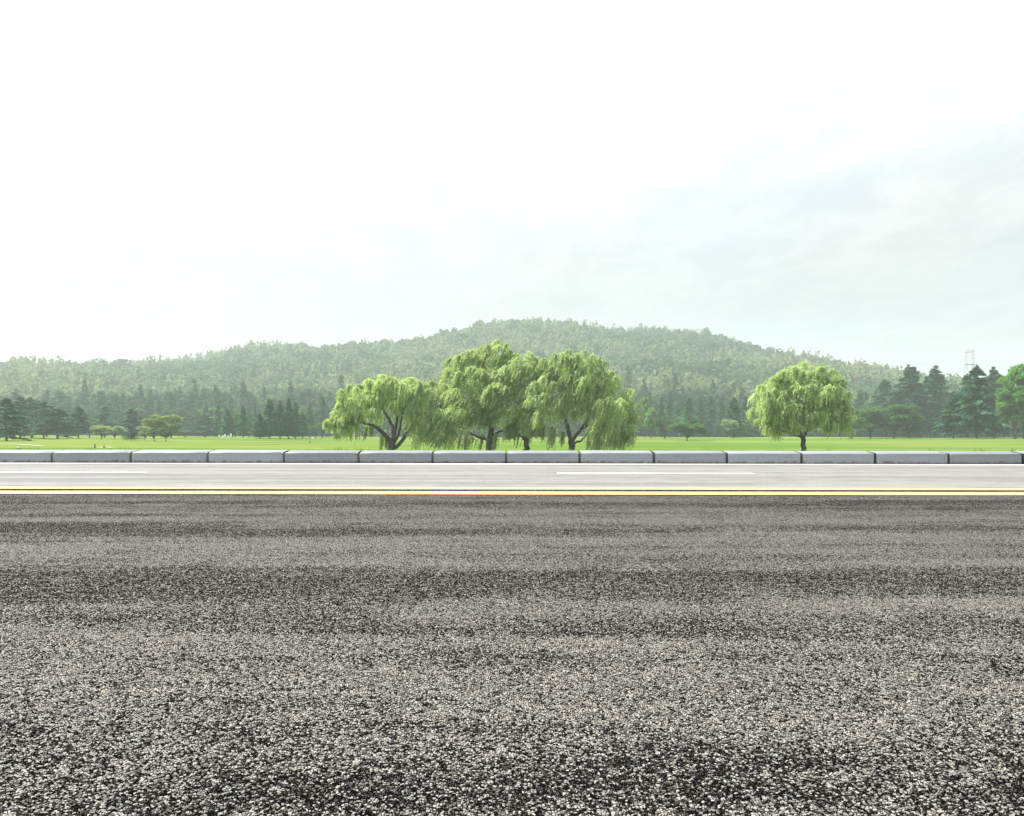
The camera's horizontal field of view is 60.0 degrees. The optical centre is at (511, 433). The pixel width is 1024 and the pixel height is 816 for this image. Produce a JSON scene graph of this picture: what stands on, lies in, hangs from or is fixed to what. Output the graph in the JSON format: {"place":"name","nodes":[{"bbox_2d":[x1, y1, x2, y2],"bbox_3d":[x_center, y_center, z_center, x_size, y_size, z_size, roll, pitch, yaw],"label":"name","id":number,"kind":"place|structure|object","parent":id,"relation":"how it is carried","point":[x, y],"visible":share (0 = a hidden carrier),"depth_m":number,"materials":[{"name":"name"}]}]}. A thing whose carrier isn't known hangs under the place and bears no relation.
{"place":"outdoors","nodes":[
{"label":"outdoors","id":0,"kind":"place"},
{"bbox_2d":[90,425,112,438],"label":"broadleaf tree","id":1,"kind":"object","parent":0,"point":[96,428],"visible":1,"depth_m":172.87,"materials":[{"name":"green plant"}]},
{"bbox_2d":[136,426,153,437],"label":"broadleaf tree","id":2,"kind":"object","parent":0,"point":[145,429],"visible":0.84,"depth_m":165.15,"materials":[{"name":"green plant"}]},
{"bbox_2d":[0,487,1023,815],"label":"road","id":3,"kind":"structure","parent":0,"point":[334,651],"depth_m":1.63,"materials":[{"name":"grey asphalt"}]},
{"bbox_2d":[0,464,1023,487],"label":"carriageway","id":4,"kind":"structure","parent":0,"point":[514,476],"depth_m":8.37,"materials":[{"name":"grey asphalt"}]},
{"bbox_2d":[0,463,1023,464],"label":"gutter strip","id":5,"kind":"object","parent":4,"relation":"on","point":[508,463],"visible":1,"depth_m":11.59,"materials":[{"name":"concrete"}]},
{"bbox_2d":[0,435,1023,452],"bbox_3d":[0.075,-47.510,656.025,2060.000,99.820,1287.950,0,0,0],"label":"meadow ground","id":6,"kind":"structure","parent":0,"point":[108,442],"depth_m":141.76,"materials":[{"name":"green plant"}]},
{"bbox_2d":[0,397,34,440],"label":"cedar tree","id":7,"kind":"object","parent":6,"relation":"on","point":[8,403],"visible":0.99,"depth_m":151.38,"materials":[{"name":"green plant"}]},
{"bbox_2d":[3,395,34,437],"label":"cedar tree","id":8,"kind":"object","parent":6,"relation":"on","point":[23,404],"visible":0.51,"depth_m":210.40,"materials":[{"name":"green plant"}]},
{"bbox_2d":[10,397,51,437],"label":"cedar tree","id":9,"kind":"object","parent":6,"relation":"on","point":[32,401],"visible":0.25,"depth_m":216.21,"materials":[{"name":"green plant"}]},
{"bbox_2d":[24,401,59,438],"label":"cedar tree","id":10,"kind":"object","parent":6,"relation":"on","point":[40,411],"visible":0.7,"depth_m":201.02,"materials":[{"name":"green plant"}]},
{"bbox_2d":[31,407,84,438],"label":"cedar tree","id":11,"kind":"object","parent":6,"relation":"on","point":[53,417],"visible":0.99,"depth_m":195.47,"materials":[{"name":"green plant"}]},
{"bbox_2d":[63,405,92,438],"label":"cedar tree","id":12,"kind":"object","parent":6,"relation":"on","point":[79,418],"visible":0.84,"depth_m":203.44,"materials":[{"name":"green plant"}]},
{"bbox_2d":[92,406,120,437],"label":"cedar tree","id":13,"kind":"object","parent":6,"relation":"on","point":[101,416],"visible":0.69,"depth_m":238.97,"materials":[{"name":"green plant"}]},
{"bbox_2d":[97,403,118,423],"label":"cedar tree","id":14,"kind":"object","parent":6,"relation":"on","point":[109,405],"visible":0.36,"depth_m":327.03,"materials":[{"name":"green plant"}]},
{"bbox_2d":[105,426,127,438],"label":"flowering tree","id":15,"kind":"object","parent":6,"relation":"on","point":[116,429],"visible":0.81,"depth_m":176.80,"materials":[{"name":"green plant"}]},
{"bbox_2d":[117,408,142,437],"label":"cedar tree","id":16,"kind":"object","parent":6,"relation":"on","point":[134,417],"visible":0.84,"depth_m":206.13,"materials":[{"name":"green plant"}]},
{"bbox_2d":[139,404,154,435],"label":"cedar tree","id":17,"kind":"object","parent":6,"relation":"on","point":[148,408],"visible":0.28,"depth_m":329.71,"materials":[{"name":"green plant"}]},
{"bbox_2d":[141,414,163,437],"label":"broadleaf tree","id":18,"kind":"object","parent":6,"relation":"on","point":[152,421],"visible":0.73,"depth_m":193.32,"materials":[{"name":"green plant"}]},
{"bbox_2d":[157,428,173,441],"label":"broadleaf tree","id":19,"kind":"object","parent":6,"relation":"on","point":[166,435],"visible":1,"depth_m":158.37,"materials":[{"name":"green plant"}]},
{"bbox_2d":[158,414,183,437],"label":"broadleaf tree","id":20,"kind":"object","parent":6,"relation":"on","point":[174,426],"visible":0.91,"depth_m":194.94,"materials":[{"name":"green plant"}]},
{"bbox_2d":[170,407,192,423],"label":"cedar tree","id":21,"kind":"object","parent":6,"relation":"on","point":[179,412],"visible":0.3,"depth_m":324.37,"materials":[{"name":"green plant"}]},
{"bbox_2d":[182,417,204,435],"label":"cedar tree","id":22,"kind":"object","parent":6,"relation":"on","point":[192,422],"visible":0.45,"depth_m":309.00,"materials":[{"name":"green plant"}]},
{"bbox_2d":[185,416,220,436],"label":"cedar tree","id":23,"kind":"object","parent":6,"relation":"on","point":[201,421],"visible":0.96,"depth_m":261.47,"materials":[{"name":"green plant"}]},
{"bbox_2d":[209,405,224,436],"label":"conical conifer","id":24,"kind":"object","parent":6,"relation":"on","point":[218,418],"visible":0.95,"depth_m":262.10,"materials":[{"name":"green plant"}]},
{"bbox_2d":[217,408,238,436],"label":"conical conifer","id":25,"kind":"object","parent":6,"relation":"on","point":[227,416],"visible":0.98,"depth_m":222.59,"materials":[{"name":"green plant"}]},
{"bbox_2d":[228,413,241,436],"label":"broadleaf tree","id":26,"kind":"object","parent":6,"relation":"on","point":[234,419],"visible":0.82,"depth_m":223.37,"materials":[{"name":"green plant"}]},
{"bbox_2d":[234,405,251,436],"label":"conical conifer","id":27,"kind":"object","parent":6,"relation":"on","point":[243,430],"visible":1,"depth_m":217.69,"materials":[{"name":"green plant"}]},
{"bbox_2d":[244,409,253,436],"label":"conical conifer","id":28,"kind":"object","parent":6,"relation":"on","point":[250,420],"visible":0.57,"depth_m":263.30,"materials":[{"name":"green plant"}]},
{"bbox_2d":[250,413,269,438],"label":"conical conifer","id":29,"kind":"object","parent":6,"relation":"on","point":[257,423],"visible":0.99,"depth_m":200.07,"materials":[{"name":"green plant"}]},
{"bbox_2d":[257,399,283,438],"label":"conical conifer","id":30,"kind":"object","parent":6,"relation":"on","point":[269,409],"visible":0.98,"depth_m":200.84,"materials":[{"name":"green plant"}]},
{"bbox_2d":[272,400,289,438],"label":"conical conifer","id":31,"kind":"object","parent":6,"relation":"on","point":[280,408],"visible":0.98,"depth_m":202.09,"materials":[{"name":"green plant"}]},
{"bbox_2d":[282,398,298,438],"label":"conical conifer","id":32,"kind":"object","parent":6,"relation":"on","point":[288,413],"visible":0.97,"depth_m":203.28,"materials":[{"name":"green plant"}]},
{"bbox_2d":[289,402,304,438],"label":"conical conifer","id":33,"kind":"object","parent":6,"relation":"on","point":[296,419],"visible":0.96,"depth_m":204.31,"materials":[{"name":"green plant"}]},
{"bbox_2d":[298,411,311,437],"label":"conical conifer","id":34,"kind":"object","parent":6,"relation":"on","point":[303,419],"visible":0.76,"depth_m":212.53,"materials":[{"name":"green plant"}]},
{"bbox_2d":[304,402,316,437],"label":"conical conifer","id":35,"kind":"object","parent":6,"relation":"on","point":[309,421],"visible":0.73,"depth_m":274.73,"materials":[{"name":"green plant"}]},
{"bbox_2d":[308,424,323,437],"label":"broadleaf tree","id":36,"kind":"object","parent":6,"relation":"on","point":[318,429],"visible":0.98,"depth_m":221.49,"materials":[{"name":"green plant"}]},
{"bbox_2d":[314,396,328,435],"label":"conical conifer","id":37,"kind":"object","parent":6,"relation":"on","point":[323,411],"visible":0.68,"depth_m":289.40,"materials":[{"name":"green plant"}]},
{"bbox_2d":[322,374,434,449],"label":"weeping willow","id":38,"kind":"object","parent":6,"relation":"on","point":[380,395],"visible":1,"depth_m":70.34,"materials":[{"name":"green plant"}]},
{"bbox_2d":[371,410,395,435],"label":"broadleaf tree","id":39,"kind":"object","parent":6,"relation":"on","point":[386,419],"visible":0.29,"depth_m":310.34,"materials":[{"name":"green plant"}]},
{"bbox_2d":[400,339,522,450],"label":"weeping willow","id":40,"kind":"object","parent":6,"relation":"on","point":[469,372],"visible":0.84,"depth_m":71.94,"materials":[{"name":"green plant"}]},
{"bbox_2d":[477,351,550,449],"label":"weeping willow","id":41,"kind":"object","parent":6,"relation":"on","point":[514,389],"visible":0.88,"depth_m":70.68,"materials":[{"name":"green plant"}]},
{"bbox_2d":[30,427,1022,437],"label":"undergrowth","id":42,"kind":"object","parent":6,"relation":"on","point":[980,435],"visible":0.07,"depth_m":321.55,"materials":[{"name":"green plant"}]},
{"bbox_2d":[51,453,1022,465],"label":"kerb bedding","id":43,"kind":"object","parent":6,"relation":"on","point":[432,458],"depth_m":11.79,"materials":[{"name":"grey concrete"}]},
{"bbox_2d":[0,450,60,462],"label":"kerb stone","id":44,"kind":"object","parent":43,"relation":"on","point":[25,456],"visible":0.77,"depth_m":11.77,"materials":[{"name":"stone"}]},
{"bbox_2d":[53,450,138,462],"bbox_3d":[-5.585,0.384,11.917,1.015,0.334,0.303,0,0,0],"label":"kerb stone","id":45,"kind":"object","parent":43,"relation":"on","point":[92,456],"visible":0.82,"depth_m":11.77,"materials":[{"name":"stone"}]},
{"bbox_2d":[132,450,213,462],"bbox_3d":[-4.551,0.385,11.922,0.987,0.334,0.304,0,0,0],"label":"kerb stone","id":46,"kind":"object","parent":43,"relation":"on","point":[169,456],"visible":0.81,"depth_m":11.77,"materials":[{"name":"stone"}]},
{"bbox_2d":[209,450,287,462],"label":"kerb stone","id":47,"kind":"object","parent":43,"relation":"on","point":[245,456],"visible":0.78,"depth_m":11.77,"materials":[{"name":"stone"}]},
{"bbox_2d":[285,450,360,462],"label":"kerb stone","id":48,"kind":"object","parent":43,"relation":"on","point":[320,456],"visible":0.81,"depth_m":11.77,"materials":[{"name":"stone"}]},
{"bbox_2d":[360,450,432,464],"bbox_3d":[-1.547,0.392,11.924,0.952,0.333,0.302,0,0,0],"label":"kerb stone","id":49,"kind":"object","parent":43,"relation":"on","point":[395,456],"visible":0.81,"depth_m":11.77,"materials":[{"name":"stone"}]},
{"bbox_2d":[434,450,504,464],"bbox_3d":[-0.567,0.394,11.920,0.945,0.333,0.303,0,0,0],"label":"kerb stone","id":50,"kind":"object","parent":43,"relation":"on","point":[462,456],"visible":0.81,"depth_m":11.77,"materials":[{"name":"stone"}]},
{"bbox_2d":[507,450,577,464],"bbox_3d":[0.410,0.395,11.924,0.945,0.333,0.302,0,0,0],"label":"kerb stone","id":51,"kind":"object","parent":43,"relation":"on","point":[531,457],"visible":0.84,"depth_m":11.78,"materials":[{"name":"stone"}]},
{"bbox_2d":[579,450,652,463],"bbox_3d":[1.390,0.394,11.925,0.952,0.334,0.303,0,0,0],"label":"kerb stone","id":52,"kind":"object","parent":43,"relation":"on","point":[616,456],"visible":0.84,"depth_m":11.78,"materials":[{"name":"stone"}]},
{"bbox_2d":[652,450,725,463],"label":"kerb stone","id":53,"kind":"object","parent":43,"relation":"on","point":[688,457],"visible":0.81,"depth_m":11.77,"materials":[{"name":"stone"}]},
{"bbox_2d":[723,451,799,463],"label":"kerb stone","id":54,"kind":"object","parent":43,"relation":"on","point":[763,457],"visible":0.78,"depth_m":11.77,"materials":[{"name":"stone"}]},
{"bbox_2d":[796,451,873,463],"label":"kerb stone","id":55,"kind":"object","parent":43,"relation":"on","point":[836,457],"visible":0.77,"depth_m":11.77,"materials":[{"name":"stone"}]},
{"bbox_2d":[867,451,946,463],"bbox_3d":[5.308,0.401,11.918,0.945,0.334,0.304,0,0,0],"label":"kerb stone","id":56,"kind":"object","parent":43,"relation":"on","point":[909,457],"visible":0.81,"depth_m":11.77,"materials":[{"name":"stone"}]},
{"bbox_2d":[939,451,1020,465],"bbox_3d":[6.288,0.405,11.919,0.952,0.334,0.305,0,0,0],"label":"kerb stone","id":57,"kind":"object","parent":43,"relation":"on","point":[982,457],"visible":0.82,"depth_m":11.77,"materials":[{"name":"stone"}]},
{"bbox_2d":[557,410,576,436],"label":"conical conifer","id":58,"kind":"object","parent":6,"relation":"on","point":[572,431],"visible":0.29,"depth_m":310.65,"materials":[{"name":"green plant"}]},
{"bbox_2d":[522,348,639,449],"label":"weeping willow","id":59,"kind":"object","parent":6,"relation":"on","point":[616,425],"visible":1,"depth_m":69.19,"materials":[{"name":"green plant"}]},
{"bbox_2d":[634,403,643,436],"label":"broadleaf tree","id":60,"kind":"object","parent":6,"relation":"on","point":[637,407],"visible":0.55,"depth_m":260.86,"materials":[{"name":"green plant"}]},
{"bbox_2d":[639,397,649,436],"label":"broadleaf tree","id":61,"kind":"object","parent":6,"relation":"on","point":[646,405],"visible":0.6,"depth_m":266.23,"materials":[{"name":"green plant"}]},
{"bbox_2d":[634,426,656,436],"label":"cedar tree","id":62,"kind":"object","parent":6,"relation":"on","point":[640,432],"visible":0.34,"depth_m":310.25,"materials":[{"name":"green plant"}]},
{"bbox_2d":[644,407,656,437],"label":"broadleaf tree","id":63,"kind":"object","parent":6,"relation":"on","point":[649,421],"visible":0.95,"depth_m":238.39,"materials":[{"name":"green plant"}]},
{"bbox_2d":[656,397,667,437],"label":"conical conifer","id":64,"kind":"object","parent":6,"relation":"on","point":[661,413],"visible":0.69,"depth_m":257.06,"materials":[{"name":"green plant"}]},
{"bbox_2d":[653,416,675,437],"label":"broadleaf tree","id":65,"kind":"object","parent":6,"relation":"on","point":[660,426],"visible":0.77,"depth_m":228.95,"materials":[{"name":"green plant"}]},
{"bbox_2d":[654,416,682,436],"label":"cedar tree","id":66,"kind":"object","parent":6,"relation":"on","point":[671,433],"visible":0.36,"depth_m":311.90,"materials":[{"name":"green plant"}]},
{"bbox_2d":[672,402,682,436],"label":"conical conifer","id":67,"kind":"object","parent":6,"relation":"on","point":[677,410],"visible":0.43,"depth_m":322.83,"materials":[{"name":"green plant"}]},
{"bbox_2d":[667,422,707,440],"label":"spreading tree","id":68,"kind":"object","parent":6,"relation":"on","point":[690,429],"visible":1,"depth_m":191.60,"materials":[{"name":"green plant"}]},
{"bbox_2d":[678,397,699,437],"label":"conical conifer","id":69,"kind":"object","parent":6,"relation":"on","point":[688,407],"visible":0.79,"depth_m":247.48,"materials":[{"name":"green plant"}]},
{"bbox_2d":[694,397,709,436],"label":"conical conifer","id":70,"kind":"object","parent":6,"relation":"on","point":[699,413],"visible":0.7,"depth_m":300.93,"materials":[{"name":"green plant"}]},
{"bbox_2d":[705,395,718,436],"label":"conical conifer","id":71,"kind":"object","parent":6,"relation":"on","point":[710,409],"visible":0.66,"depth_m":312.60,"materials":[{"name":"green plant"}]},
{"bbox_2d":[712,397,728,436],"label":"conical conifer","id":72,"kind":"object","parent":6,"relation":"on","point":[722,410],"visible":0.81,"depth_m":300.56,"materials":[{"name":"green plant"}]},
{"bbox_2d":[720,419,739,437],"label":"flowering tree","id":73,"kind":"object","parent":6,"relation":"on","point":[730,423],"visible":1,"depth_m":235.05,"materials":[{"name":"green plant"}]},
{"bbox_2d":[716,397,749,437],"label":"conical conifer","id":74,"kind":"object","parent":6,"relation":"on","point":[734,414],"visible":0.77,"depth_m":241.77,"materials":[{"name":"green plant"}]},
{"bbox_2d":[738,396,755,436],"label":"conical conifer","id":75,"kind":"object","parent":6,"relation":"on","point":[745,409],"visible":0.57,"depth_m":283.49,"materials":[{"name":"green plant"}]},
{"bbox_2d":[745,361,857,450],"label":"weeping willow","id":76,"kind":"object","parent":6,"relation":"on","point":[817,391],"visible":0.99,"depth_m":71.36,"materials":[{"name":"green plant"}]},
{"bbox_2d":[847,411,865,438],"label":"broadleaf tree","id":77,"kind":"object","parent":6,"relation":"on","point":[859,420],"visible":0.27,"depth_m":210.44,"materials":[{"name":"green plant"}]},
{"bbox_2d":[852,408,890,437],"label":"spreading tree","id":78,"kind":"object","parent":6,"relation":"on","point":[861,413],"visible":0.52,"depth_m":222.68,"materials":[{"name":"green plant"}]},
{"bbox_2d":[858,379,906,436],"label":"cedar tree","id":79,"kind":"object","parent":6,"relation":"on","point":[885,387],"visible":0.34,"depth_m":315.06,"materials":[{"name":"green plant"}]},
{"bbox_2d":[862,404,922,437],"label":"spreading tree","id":80,"kind":"object","parent":6,"relation":"on","point":[899,415],"visible":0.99,"depth_m":217.94,"materials":[{"name":"green plant"}]},
{"bbox_2d":[898,421,925,437],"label":"broadleaf tree","id":81,"kind":"object","parent":6,"relation":"on","point":[915,428],"visible":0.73,"depth_m":220.48,"materials":[{"name":"green plant"}]},
{"bbox_2d":[876,364,947,437],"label":"cedar tree","id":82,"kind":"object","parent":6,"relation":"on","point":[912,375],"visible":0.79,"depth_m":277.26,"materials":[{"name":"green plant"}]},
{"bbox_2d":[898,365,952,437],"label":"cedar tree","id":83,"kind":"object","parent":6,"relation":"on","point":[936,381],"visible":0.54,"depth_m":284.43,"materials":[{"name":"green plant"}]},
{"bbox_2d":[931,392,971,437],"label":"cedar tree","id":84,"kind":"object","parent":6,"relation":"on","point":[951,416],"visible":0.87,"depth_m":208.50,"materials":[{"name":"green plant"}]},
{"bbox_2d":[936,374,985,437],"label":"cedar tree","id":85,"kind":"object","parent":6,"relation":"on","point":[965,378],"visible":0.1,"depth_m":229.65,"materials":[{"name":"green plant"}]},
{"bbox_2d":[953,364,1008,437],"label":"cedar tree","id":86,"kind":"object","parent":6,"relation":"on","point":[985,410],"visible":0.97,"depth_m":202.01,"materials":[{"name":"green plant"}]},
{"bbox_2d":[969,366,1022,437],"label":"cedar tree","id":87,"kind":"object","parent":6,"relation":"on","point":[994,375],"visible":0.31,"depth_m":250.25,"materials":[{"name":"green plant"}]},
{"bbox_2d":[994,374,1023,438],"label":"broadleaf tree","id":88,"kind":"object","parent":6,"relation":"on","point":[1003,409],"visible":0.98,"depth_m":191.78,"materials":[{"name":"green plant"}]},
{"bbox_2d":[998,363,1023,438],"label":"broadleaf tree","id":89,"kind":"object","parent":6,"relation":"on","point":[1016,369],"visible":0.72,"depth_m":192.25,"materials":[{"name":"green plant"}]},
{"bbox_2d":[0,0,1023,377],"label":"sky","id":90,"kind":"structure","parent":0,"point":[843,180],"materials":[{"name":"white"}]},
{"bbox_2d":[68,335,1011,437],"bbox_3d":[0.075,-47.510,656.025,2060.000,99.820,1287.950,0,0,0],"label":"hill","id":91,"kind":"structure","parent":0,"point":[594,431],"depth_m":340.53,"materials":[{"name":"green plant"}]},
{"bbox_2d":[47,390,73,412],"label":"cedar tree","id":92,"kind":"object","parent":91,"relation":"on","point":[59,397],"visible":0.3,"depth_m":369.65,"materials":[{"name":"green plant"}]},
{"bbox_2d":[56,401,73,417],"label":"cedar tree","id":93,"kind":"object","parent":91,"relation":"on","point":[62,405],"visible":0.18,"depth_m":336.14,"materials":[{"name":"green plant"}]},
{"bbox_2d":[87,389,109,412],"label":"cedar tree","id":94,"kind":"object","parent":91,"relation":"on","point":[99,403],"visible":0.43,"depth_m":354.31,"materials":[{"name":"green plant"}]},
{"bbox_2d":[167,391,175,410],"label":"cypress tree","id":95,"kind":"object","parent":91,"relation":"on","point":[170,401],"visible":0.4,"depth_m":344.67,"materials":[{"name":"green plant"}]},
{"bbox_2d":[237,391,260,411],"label":"cedar tree","id":96,"kind":"object","parent":91,"relation":"on","point":[250,394],"visible":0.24,"depth_m":381.91,"materials":[{"name":"green plant"}]},
{"bbox_2d":[257,396,278,410],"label":"broadleaf tree","id":97,"kind":"object","parent":91,"relation":"on","point":[261,406],"visible":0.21,"depth_m":372.88,"materials":[{"name":"green plant"}]},
{"bbox_2d":[0,317,1016,417],"bbox_3d":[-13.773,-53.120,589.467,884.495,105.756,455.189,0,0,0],"label":"hillside forest","id":98,"kind":"object","parent":91,"relation":"on","point":[664,360],"visible":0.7,"depth_m":574.78,"materials":[{"name":"green plant"}]},
{"bbox_2d":[855,390,863,409],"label":"cypress tree","id":99,"kind":"object","parent":91,"relation":"on","point":[859,398],"visible":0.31,"depth_m":344.42,"materials":[{"name":"green plant"}]},
{"bbox_2d":[962,350,974,385],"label":"transmission tower","id":100,"kind":"structure","parent":91,"relation":"on","point":[972,351],"depth_m":519.98,"materials":[{"name":"metal"}]},
{"bbox_2d":[544,403,565,430],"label":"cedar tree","id":101,"kind":"object","parent":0,"point":[556,425],"visible":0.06,"depth_m":306.16,"materials":[{"name":"green plant"}]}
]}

